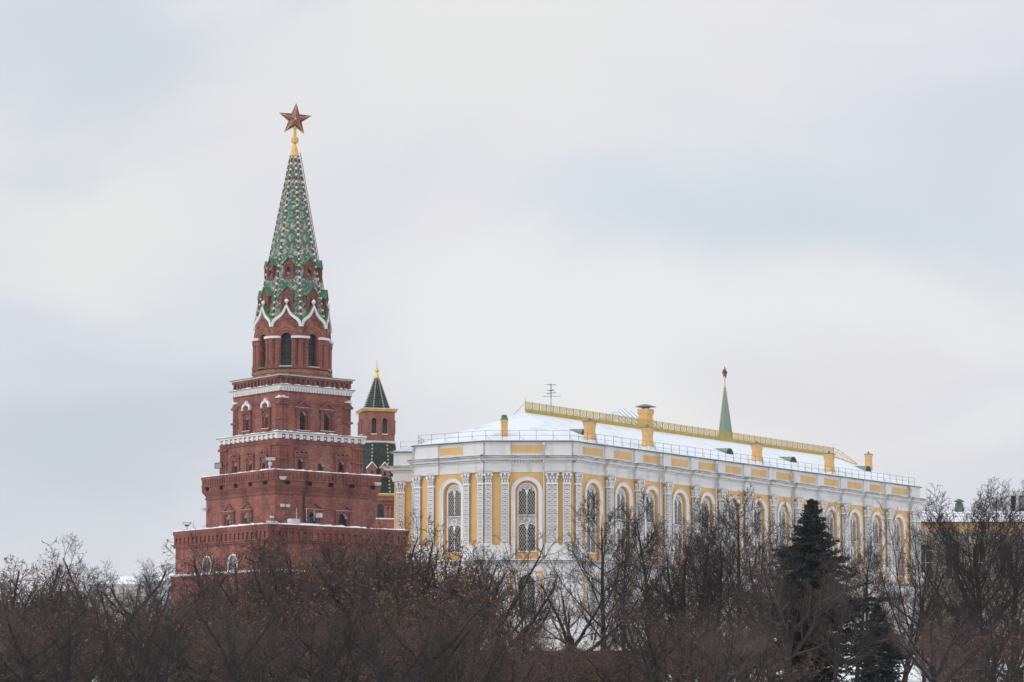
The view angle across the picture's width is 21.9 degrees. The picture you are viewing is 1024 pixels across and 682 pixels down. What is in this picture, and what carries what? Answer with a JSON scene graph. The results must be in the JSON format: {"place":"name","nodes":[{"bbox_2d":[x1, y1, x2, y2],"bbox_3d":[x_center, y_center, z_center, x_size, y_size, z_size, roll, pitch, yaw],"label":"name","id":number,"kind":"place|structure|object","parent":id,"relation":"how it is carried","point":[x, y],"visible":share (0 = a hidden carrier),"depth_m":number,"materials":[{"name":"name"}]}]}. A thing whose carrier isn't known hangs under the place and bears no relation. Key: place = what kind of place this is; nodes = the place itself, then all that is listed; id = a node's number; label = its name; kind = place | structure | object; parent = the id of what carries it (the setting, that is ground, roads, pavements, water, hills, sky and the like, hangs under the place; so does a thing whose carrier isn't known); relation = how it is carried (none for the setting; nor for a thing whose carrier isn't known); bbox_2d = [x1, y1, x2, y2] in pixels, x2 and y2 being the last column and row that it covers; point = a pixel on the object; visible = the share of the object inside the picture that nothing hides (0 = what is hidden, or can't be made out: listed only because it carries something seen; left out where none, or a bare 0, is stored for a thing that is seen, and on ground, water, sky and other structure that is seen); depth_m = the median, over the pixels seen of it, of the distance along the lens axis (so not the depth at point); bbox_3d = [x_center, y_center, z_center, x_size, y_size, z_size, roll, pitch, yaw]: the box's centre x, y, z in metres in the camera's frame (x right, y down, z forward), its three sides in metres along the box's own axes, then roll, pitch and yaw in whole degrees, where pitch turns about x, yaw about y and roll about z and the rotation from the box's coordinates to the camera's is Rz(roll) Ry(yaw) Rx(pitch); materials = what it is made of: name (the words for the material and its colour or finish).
{"place":"outdoors","nodes":[
{"label":"outdoors","id":0,"kind":"place"},
{"bbox_2d":[0,0,1023,594],"label":"sky","id":1,"kind":"structure","parent":0,"point":[615,205],"materials":[{"name":"white"}]},
{"bbox_2d":[670,661,1023,681],"bbox_3d":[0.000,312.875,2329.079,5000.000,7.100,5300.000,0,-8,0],"label":"ground","id":2,"kind":"structure","parent":0,"point":[914,679],"depth_m":255.84,"materials":[{"name":"white snow"}]},
{"bbox_2d":[0,561,87,681],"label":"bare tree","id":3,"kind":"object","parent":2,"relation":"on","point":[16,588],"visible":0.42,"depth_m":202.45,"materials":[{"name":"brown plant"}]},
{"bbox_2d":[0,563,98,677],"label":"bare tree","id":4,"kind":"object","parent":2,"relation":"on","point":[53,613],"visible":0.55,"depth_m":202.60,"materials":[{"name":"brown plant"}]},
{"bbox_2d":[0,540,98,659],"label":"bare tree","id":5,"kind":"object","parent":2,"relation":"on","point":[26,575],"visible":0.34,"depth_m":213.37,"materials":[{"name":"brown plant"}]},
{"bbox_2d":[0,589,108,681],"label":"bare tree","id":6,"kind":"object","parent":2,"relation":"on","point":[24,676],"visible":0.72,"depth_m":151.01,"materials":[{"name":"brown plant"}]},
{"bbox_2d":[0,594,129,681],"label":"bare tree","id":7,"kind":"object","parent":2,"relation":"on","point":[61,676],"visible":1,"depth_m":144.63,"materials":[{"name":"brown plant"}]},
{"bbox_2d":[13,594,143,681],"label":"bare tree","id":8,"kind":"object","parent":2,"relation":"on","point":[103,621],"visible":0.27,"depth_m":185.56,"materials":[{"name":"brown plant"}]},
{"bbox_2d":[49,626,149,681],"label":"bare tree","id":9,"kind":"object","parent":2,"relation":"on","point":[102,679],"visible":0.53,"depth_m":156.59,"materials":[{"name":"brown plant"}]},
{"bbox_2d":[24,593,188,681],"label":"bare tree","id":10,"kind":"object","parent":2,"relation":"on","point":[148,633],"visible":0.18,"depth_m":187.61,"materials":[{"name":"brown plant"}]},
{"bbox_2d":[40,534,187,680],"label":"bare tree","id":11,"kind":"object","parent":2,"relation":"on","point":[112,585],"visible":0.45,"depth_m":222.83,"materials":[{"name":"brown plant"}]},
{"bbox_2d":[89,576,144,681],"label":"city building","id":12,"kind":"structure","parent":2,"relation":"on","point":[124,581],"depth_m":757.27,"materials":[{"name":"beige paint"}]},
{"bbox_2d":[38,571,210,662],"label":"bare tree","id":13,"kind":"object","parent":2,"relation":"on","point":[154,597],"visible":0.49,"depth_m":206.99,"materials":[{"name":"brown plant"}]},
{"bbox_2d":[53,570,228,673],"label":"bare tree","id":14,"kind":"object","parent":2,"relation":"on","point":[147,596],"visible":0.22,"depth_m":222.91,"materials":[{"name":"brown plant"}]},
{"bbox_2d":[83,586,210,681],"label":"bare tree","id":15,"kind":"object","parent":2,"relation":"on","point":[130,655],"visible":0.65,"depth_m":153.63,"materials":[{"name":"brown plant"}]},
{"bbox_2d":[95,595,204,681],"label":"bare tree","id":16,"kind":"object","parent":2,"relation":"on","point":[165,674],"visible":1,"depth_m":147.65,"materials":[{"name":"brown plant"}]},
{"bbox_2d":[80,594,219,681],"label":"bare tree","id":17,"kind":"object","parent":2,"relation":"on","point":[137,650],"visible":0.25,"depth_m":184.31,"materials":[{"name":"brown plant"}]},
{"bbox_2d":[78,558,258,654],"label":"bare tree","id":18,"kind":"object","parent":2,"relation":"on","point":[198,593],"visible":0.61,"depth_m":213.01,"materials":[{"name":"brown plant"}]},
{"bbox_2d":[123,586,302,681],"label":"bare tree","id":19,"kind":"object","parent":2,"relation":"on","point":[257,614],"visible":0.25,"depth_m":194.33,"materials":[{"name":"brown plant"}]},
{"bbox_2d":[150,620,282,681],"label":"bare tree","id":20,"kind":"object","parent":2,"relation":"on","point":[200,669],"visible":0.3,"depth_m":166.43,"materials":[{"name":"brown plant"}]},
{"bbox_2d":[123,590,347,681],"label":"bare tree","id":21,"kind":"object","parent":2,"relation":"on","point":[231,667],"visible":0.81,"depth_m":148.62,"materials":[{"name":"brown plant"}]},
{"bbox_2d":[162,537,312,652],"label":"bare tree","id":22,"kind":"object","parent":2,"relation":"on","point":[227,585],"visible":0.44,"depth_m":218.43,"materials":[{"name":"brown plant"}]},
{"bbox_2d":[185,604,317,681],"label":"bare tree","id":23,"kind":"object","parent":2,"relation":"on","point":[259,658],"visible":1,"depth_m":143.20,"materials":[{"name":"brown plant"}]},
{"bbox_2d":[184,586,339,681],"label":"bare tree","id":24,"kind":"object","parent":2,"relation":"on","point":[257,610],"visible":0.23,"depth_m":195.92,"materials":[{"name":"brown plant"}]},
{"bbox_2d":[206,510,335,679],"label":"bare tree","id":25,"kind":"object","parent":2,"relation":"on","point":[255,548],"visible":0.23,"depth_m":230.13,"materials":[{"name":"brown plant"}]},
{"bbox_2d":[201,544,351,675],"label":"bare tree","id":26,"kind":"object","parent":2,"relation":"on","point":[260,588],"visible":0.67,"depth_m":212.78,"materials":[{"name":"brown plant"}]},
{"bbox_2d":[221,600,351,681],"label":"bare tree","id":27,"kind":"object","parent":2,"relation":"on","point":[290,632],"visible":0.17,"depth_m":191.31,"materials":[{"name":"brown plant"}]},
{"bbox_2d":[171,103,409,679],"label":"brick tower","id":28,"kind":"structure","parent":2,"relation":"on","point":[292,407],"depth_m":247.04,"materials":[{"name":"brick"}]},
{"bbox_2d":[219,619,371,681],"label":"bare tree","id":29,"kind":"object","parent":2,"relation":"on","point":[276,676],"visible":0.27,"depth_m":159.80,"materials":[{"name":"brown plant"}]},
{"bbox_2d":[234,532,387,677],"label":"bare tree","id":30,"kind":"object","parent":2,"relation":"on","point":[259,565],"visible":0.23,"depth_m":224.01,"materials":[{"name":"brown plant"}]},
{"bbox_2d":[231,536,392,639],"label":"bare tree","id":31,"kind":"object","parent":2,"relation":"on","point":[287,581],"visible":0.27,"depth_m":216.52,"materials":[{"name":"brown plant"}]},
{"bbox_2d":[266,579,386,681],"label":"bare tree","id":32,"kind":"object","parent":2,"relation":"on","point":[328,670],"visible":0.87,"depth_m":148.75,"materials":[{"name":"brown plant"}]},
{"bbox_2d":[253,537,399,677],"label":"bare tree","id":33,"kind":"object","parent":2,"relation":"on","point":[290,574],"visible":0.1,"depth_m":223.28,"materials":[{"name":"brown plant"}]},
{"bbox_2d":[277,590,429,678],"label":"bare tree","id":34,"kind":"object","parent":2,"relation":"on","point":[307,616],"visible":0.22,"depth_m":195.30,"materials":[{"name":"brown plant"}]},
{"bbox_2d":[294,621,431,681],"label":"bare tree","id":35,"kind":"object","parent":2,"relation":"on","point":[356,678],"visible":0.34,"depth_m":161.81,"materials":[{"name":"brown plant"}]},
{"bbox_2d":[308,507,437,681],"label":"bare tree","id":36,"kind":"object","parent":2,"relation":"on","point":[325,549],"visible":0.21,"depth_m":227.44,"materials":[{"name":"brown plant"}]},
{"bbox_2d":[284,527,462,669],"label":"bare tree","id":37,"kind":"object","parent":2,"relation":"on","point":[327,567],"visible":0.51,"depth_m":212.49,"materials":[{"name":"brown plant"}]},
{"bbox_2d":[356,364,397,528],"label":"brick tower","id":38,"kind":"structure","parent":2,"relation":"on","point":[376,420],"depth_m":344.18,"materials":[{"name":"red brick"}]},
{"bbox_2d":[283,564,476,676],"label":"bare tree","id":39,"kind":"object","parent":2,"relation":"on","point":[400,608],"visible":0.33,"depth_m":202.14,"materials":[{"name":"brown plant"}]},
{"bbox_2d":[320,603,451,681],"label":"bare tree","id":40,"kind":"object","parent":2,"relation":"on","point":[407,631],"visible":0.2,"depth_m":169.99,"materials":[{"name":"brown plant"}]},
{"bbox_2d":[315,512,471,679],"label":"bare tree","id":41,"kind":"object","parent":2,"relation":"on","point":[427,572],"visible":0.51,"depth_m":212.32,"materials":[{"name":"brown plant"}]},
{"bbox_2d":[334,587,455,681],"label":"bare tree","id":42,"kind":"object","parent":2,"relation":"on","point":[379,671],"visible":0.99,"depth_m":148.02,"materials":[{"name":"brown plant"}]},
{"bbox_2d":[315,590,506,680],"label":"bare tree","id":43,"kind":"object","parent":2,"relation":"on","point":[457,634],"visible":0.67,"depth_m":153.81,"materials":[{"name":"brown plant"}]},
{"bbox_2d":[344,565,507,667],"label":"bare tree","id":44,"kind":"object","parent":2,"relation":"on","point":[448,611],"visible":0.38,"depth_m":203.04,"materials":[{"name":"brown plant"}]},
{"bbox_2d":[368,528,491,635],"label":"bare tree","id":45,"kind":"object","parent":2,"relation":"on","point":[404,552],"visible":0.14,"depth_m":219.65,"materials":[{"name":"brown plant"}]},
{"bbox_2d":[368,540,526,660],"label":"bare tree","id":46,"kind":"object","parent":2,"relation":"on","point":[485,590],"visible":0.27,"depth_m":215.97,"materials":[{"name":"brown plant"}]},
{"bbox_2d":[348,550,553,662],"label":"bare tree","id":47,"kind":"object","parent":2,"relation":"on","point":[497,589],"visible":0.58,"depth_m":212.52,"materials":[{"name":"brown plant"}]},
{"bbox_2d":[393,582,521,671],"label":"bare tree","id":48,"kind":"object","parent":2,"relation":"on","point":[456,613],"visible":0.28,"depth_m":195.66,"materials":[{"name":"brown plant"}]},
{"bbox_2d":[394,629,528,681],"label":"bare tree","id":49,"kind":"object","parent":2,"relation":"on","point":[508,652],"visible":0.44,"depth_m":158.15,"materials":[{"name":"brown plant"}]},
{"bbox_2d":[421,604,526,681],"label":"bare tree","id":50,"kind":"object","parent":2,"relation":"on","point":[479,664],"visible":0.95,"depth_m":149.58,"materials":[{"name":"brown plant"}]},
{"bbox_2d":[430,511,584,652],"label":"bare tree","id":51,"kind":"object","parent":2,"relation":"on","point":[530,573],"visible":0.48,"depth_m":223.55,"materials":[{"name":"brown plant"}]},
{"bbox_2d":[462,645,552,681],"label":"bare tree","id":52,"kind":"object","parent":2,"relation":"on","point":[516,678],"visible":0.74,"depth_m":156.47,"materials":[{"name":"brown plant"}]},
{"bbox_2d":[469,604,553,678],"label":"bare tree","id":53,"kind":"object","parent":2,"relation":"on","point":[532,630],"visible":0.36,"depth_m":193.71,"materials":[{"name":"brown plant"}]},
{"bbox_2d":[464,542,574,670],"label":"bare tree","id":54,"kind":"object","parent":2,"relation":"on","point":[539,610],"visible":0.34,"depth_m":221.09,"materials":[{"name":"brown plant"}]},
{"bbox_2d":[480,632,587,681],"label":"shrub","id":55,"kind":"object","parent":2,"relation":"on","point":[527,668],"visible":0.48,"depth_m":173.06,"materials":[{"name":"brown plant"}]},
{"bbox_2d":[517,624,583,681],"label":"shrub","id":56,"kind":"object","parent":2,"relation":"on","point":[554,639],"visible":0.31,"depth_m":184.14,"materials":[{"name":"brown plant"}]},
{"bbox_2d":[488,564,668,679],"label":"bare tree","id":57,"kind":"object","parent":2,"relation":"on","point":[570,638],"visible":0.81,"depth_m":214.45,"materials":[{"name":"brown plant"}]},
{"bbox_2d":[528,643,629,681],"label":"shrub","id":58,"kind":"object","parent":2,"relation":"on","point":[557,673],"visible":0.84,"depth_m":164.58,"materials":[{"name":"brown plant"}]},
{"bbox_2d":[511,490,661,661],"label":"bare tree","id":59,"kind":"object","parent":2,"relation":"on","point":[601,544],"visible":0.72,"depth_m":230.88,"materials":[{"name":"brown plant"}]},
{"bbox_2d":[565,634,683,681],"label":"bare tree","id":60,"kind":"object","parent":2,"relation":"on","point":[601,671],"visible":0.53,"depth_m":163.97,"materials":[{"name":"brown plant"}]},
{"bbox_2d":[588,522,665,677],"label":"bare tree","id":61,"kind":"object","parent":2,"relation":"on","point":[624,585],"visible":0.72,"depth_m":226.11,"materials":[{"name":"brown plant"}]},
{"bbox_2d":[380,398,926,660],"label":"palace","id":62,"kind":"structure","parent":2,"relation":"on","point":[487,482],"depth_m":311.02,"materials":[{"name":"paint"}]},
{"bbox_2d":[439,478,462,560],"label":"window","id":63,"kind":"structure","parent":62,"relation":"in","point":[454,493],"depth_m":303.18,"materials":[{"name":"white glass"}]},
{"bbox_2d":[511,476,542,558],"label":"window","id":64,"kind":"structure","parent":62,"relation":"in","point":[525,497],"depth_m":300.23,"materials":[{"name":"white glass"}]},
{"bbox_2d":[584,479,602,560],"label":"window","id":65,"kind":"structure","parent":62,"relation":"in","point":[588,486],"depth_m":303.77,"materials":[{"name":"white glass"}]},
{"bbox_2d":[614,482,632,562],"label":"window","id":66,"kind":"structure","parent":62,"relation":"in","point":[619,494],"depth_m":308.59,"materials":[{"name":"white glass"}]},
{"bbox_2d":[643,486,661,564],"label":"window","id":67,"kind":"structure","parent":62,"relation":"in","point":[650,495],"depth_m":313.49,"materials":[{"name":"white glass"}]},
{"bbox_2d":[672,489,688,566],"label":"window","id":68,"kind":"structure","parent":62,"relation":"in","point":[677,503],"depth_m":318.27,"materials":[{"name":"white glass"}]},
{"bbox_2d":[848,509,862,578],"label":"window","id":69,"kind":"structure","parent":62,"relation":"in","point":[852,522],"depth_m":352.29,"materials":[{"name":"white glass"}]},
{"bbox_2d":[893,514,906,582],"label":"window","id":70,"kind":"structure","parent":62,"relation":"in","point":[896,522],"depth_m":361.97,"materials":[{"name":"white glass"}]},
{"bbox_2d":[585,588,723,681],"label":"bare tree","id":71,"kind":"object","parent":2,"relation":"on","point":[620,621],"visible":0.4,"depth_m":204.71,"materials":[{"name":"brown plant"}]},
{"bbox_2d":[605,585,722,681],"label":"bare tree","id":72,"kind":"object","parent":2,"relation":"on","point":[646,672],"visible":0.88,"depth_m":150.29,"materials":[{"name":"brown plant"}]},
{"bbox_2d":[599,488,731,643],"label":"bare tree","id":73,"kind":"object","parent":2,"relation":"on","point":[655,532],"visible":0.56,"depth_m":233.36,"materials":[{"name":"brown plant"}]},
{"bbox_2d":[615,630,715,681],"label":"bare tree","id":74,"kind":"object","parent":2,"relation":"on","point":[642,664],"visible":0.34,"depth_m":160.63,"materials":[{"name":"brown plant"}]},
{"bbox_2d":[618,496,740,639],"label":"bare tree","id":75,"kind":"object","parent":2,"relation":"on","point":[684,533],"visible":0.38,"depth_m":229.15,"materials":[{"name":"brown plant"}]},
{"bbox_2d":[631,519,731,657],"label":"bare tree","id":76,"kind":"object","parent":2,"relation":"on","point":[667,569],"visible":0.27,"depth_m":226.15,"materials":[{"name":"brown plant"}]},
{"bbox_2d":[622,615,741,681],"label":"bare tree","id":77,"kind":"object","parent":2,"relation":"on","point":[698,634],"visible":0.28,"depth_m":186.26,"materials":[{"name":"brown plant"}]},
{"bbox_2d":[628,495,754,673],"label":"bare tree","id":78,"kind":"object","parent":2,"relation":"on","point":[687,554],"visible":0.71,"depth_m":221.45,"materials":[{"name":"brown plant"}]},
{"bbox_2d":[626,513,781,646],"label":"bare tree","id":79,"kind":"object","parent":2,"relation":"on","point":[719,587],"visible":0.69,"depth_m":219.06,"materials":[{"name":"brown plant"}]},
{"bbox_2d":[665,637,752,681],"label":"shrub","id":80,"kind":"object","parent":2,"relation":"on","point":[703,679],"visible":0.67,"depth_m":149.62,"materials":[{"name":"brown plant"}]},
{"bbox_2d":[643,607,780,681],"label":"bare tree","id":81,"kind":"object","parent":2,"relation":"on","point":[724,674],"visible":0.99,"depth_m":146.84,"materials":[{"name":"brown plant"}]},
{"bbox_2d":[681,482,788,681],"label":"bare tree","id":82,"kind":"object","parent":2,"relation":"on","point":[738,532],"visible":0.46,"depth_m":232.82,"materials":[{"name":"brown plant"}]},
{"bbox_2d":[696,584,797,681],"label":"bare tree","id":83,"kind":"object","parent":2,"relation":"on","point":[761,667],"visible":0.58,"depth_m":156.91,"materials":[{"name":"brown plant"}]},
{"bbox_2d":[722,515,791,680],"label":"bare tree","id":84,"kind":"object","parent":2,"relation":"on","point":[754,548],"visible":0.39,"depth_m":223.38,"materials":[{"name":"brown plant"}]},
{"bbox_2d":[724,519,804,681],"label":"bare tree","id":85,"kind":"object","parent":2,"relation":"on","point":[785,541],"visible":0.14,"depth_m":228.03,"materials":[{"name":"brown plant"}]},
{"bbox_2d":[742,641,827,681],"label":"shrub","id":86,"kind":"object","parent":2,"relation":"on","point":[769,673],"visible":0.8,"depth_m":159.00,"materials":[{"name":"brown plant"}]},
{"bbox_2d":[719,547,860,680],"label":"bare tree","id":87,"kind":"object","parent":2,"relation":"on","point":[783,627],"visible":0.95,"depth_m":196.28,"materials":[{"name":"brown plant"}]},
{"bbox_2d":[753,498,870,663],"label":"bare tree","id":88,"kind":"object","parent":2,"relation":"on","point":[795,536],"visible":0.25,"depth_m":232.11,"materials":[{"name":"brown plant"}]},
{"bbox_2d":[740,499,900,681],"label":"spruce tree","id":89,"kind":"object","parent":2,"relation":"on","point":[812,540],"visible":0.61,"depth_m":211.92,"materials":[{"name":"green plant"}]},
{"bbox_2d":[797,542,899,681],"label":"bare tree","id":90,"kind":"object","parent":2,"relation":"on","point":[837,661],"visible":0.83,"depth_m":200.54,"materials":[{"name":"brown plant"}]},
{"bbox_2d":[832,542,911,668],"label":"bare tree","id":91,"kind":"object","parent":2,"relation":"on","point":[867,586],"visible":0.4,"depth_m":227.62,"materials":[{"name":"brown plant"}]},
{"bbox_2d":[840,604,921,681],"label":"spruce tree","id":92,"kind":"object","parent":2,"relation":"on","point":[884,666],"visible":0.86,"depth_m":203.92,"materials":[{"name":"green plant"}]},
{"bbox_2d":[857,501,977,681],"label":"bare tree","id":93,"kind":"object","parent":2,"relation":"on","point":[948,559],"visible":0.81,"depth_m":224.28,"materials":[{"name":"brown plant"}]},
{"bbox_2d":[887,523,951,681],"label":"bare tree","id":94,"kind":"object","parent":2,"relation":"on","point":[914,581],"visible":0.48,"depth_m":236.15,"materials":[{"name":"brown plant"}]},
{"bbox_2d":[881,607,996,681],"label":"bare tree","id":95,"kind":"object","parent":2,"relation":"on","point":[934,675],"visible":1,"depth_m":154.32,"materials":[{"name":"brown plant"}]},
{"bbox_2d":[858,477,1023,675],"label":"bare tree","id":96,"kind":"object","parent":2,"relation":"on","point":[964,581],"visible":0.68,"depth_m":236.45,"materials":[{"name":"brown plant"}]},
{"bbox_2d":[894,590,1008,680],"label":"bare tree","id":97,"kind":"object","parent":2,"relation":"on","point":[958,611],"visible":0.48,"depth_m":220.45,"materials":[{"name":"brown plant"}]},
{"bbox_2d":[910,620,1023,681],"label":"bare tree","id":98,"kind":"object","parent":2,"relation":"on","point":[965,672],"visible":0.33,"depth_m":188.56,"materials":[{"name":"brown plant"}]},
{"bbox_2d":[917,574,1023,678],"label":"bare tree","id":99,"kind":"object","parent":2,"relation":"on","point":[988,609],"visible":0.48,"depth_m":223.01,"materials":[{"name":"brown plant"}]},
{"bbox_2d":[920,499,1023,660],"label":"yellow building","id":100,"kind":"structure","parent":2,"relation":"on","point":[959,507],"depth_m":404.50,"materials":[{"name":"stone"}]},
{"bbox_2d":[921,616,1023,681],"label":"bare tree","id":101,"kind":"object","parent":2,"relation":"on","point":[1020,679],"visible":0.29,"depth_m":190.44,"materials":[{"name":"brown plant"}]},
{"bbox_2d":[943,590,1023,681],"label":"bare tree","id":102,"kind":"object","parent":2,"relation":"on","point":[992,676],"visible":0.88,"depth_m":156.42,"materials":[{"name":"brown plant"}]},
{"bbox_2d":[963,500,1023,675],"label":"bare tree","id":103,"kind":"object","parent":2,"relation":"on","point":[998,579],"visible":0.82,"depth_m":231.35,"materials":[{"name":"brown plant"}]},
{"bbox_2d":[964,501,1023,681],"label":"bare tree","id":104,"kind":"object","parent":2,"relation":"on","point":[1018,556],"visible":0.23,"depth_m":244.13,"materials":[{"name":"brown plant"}]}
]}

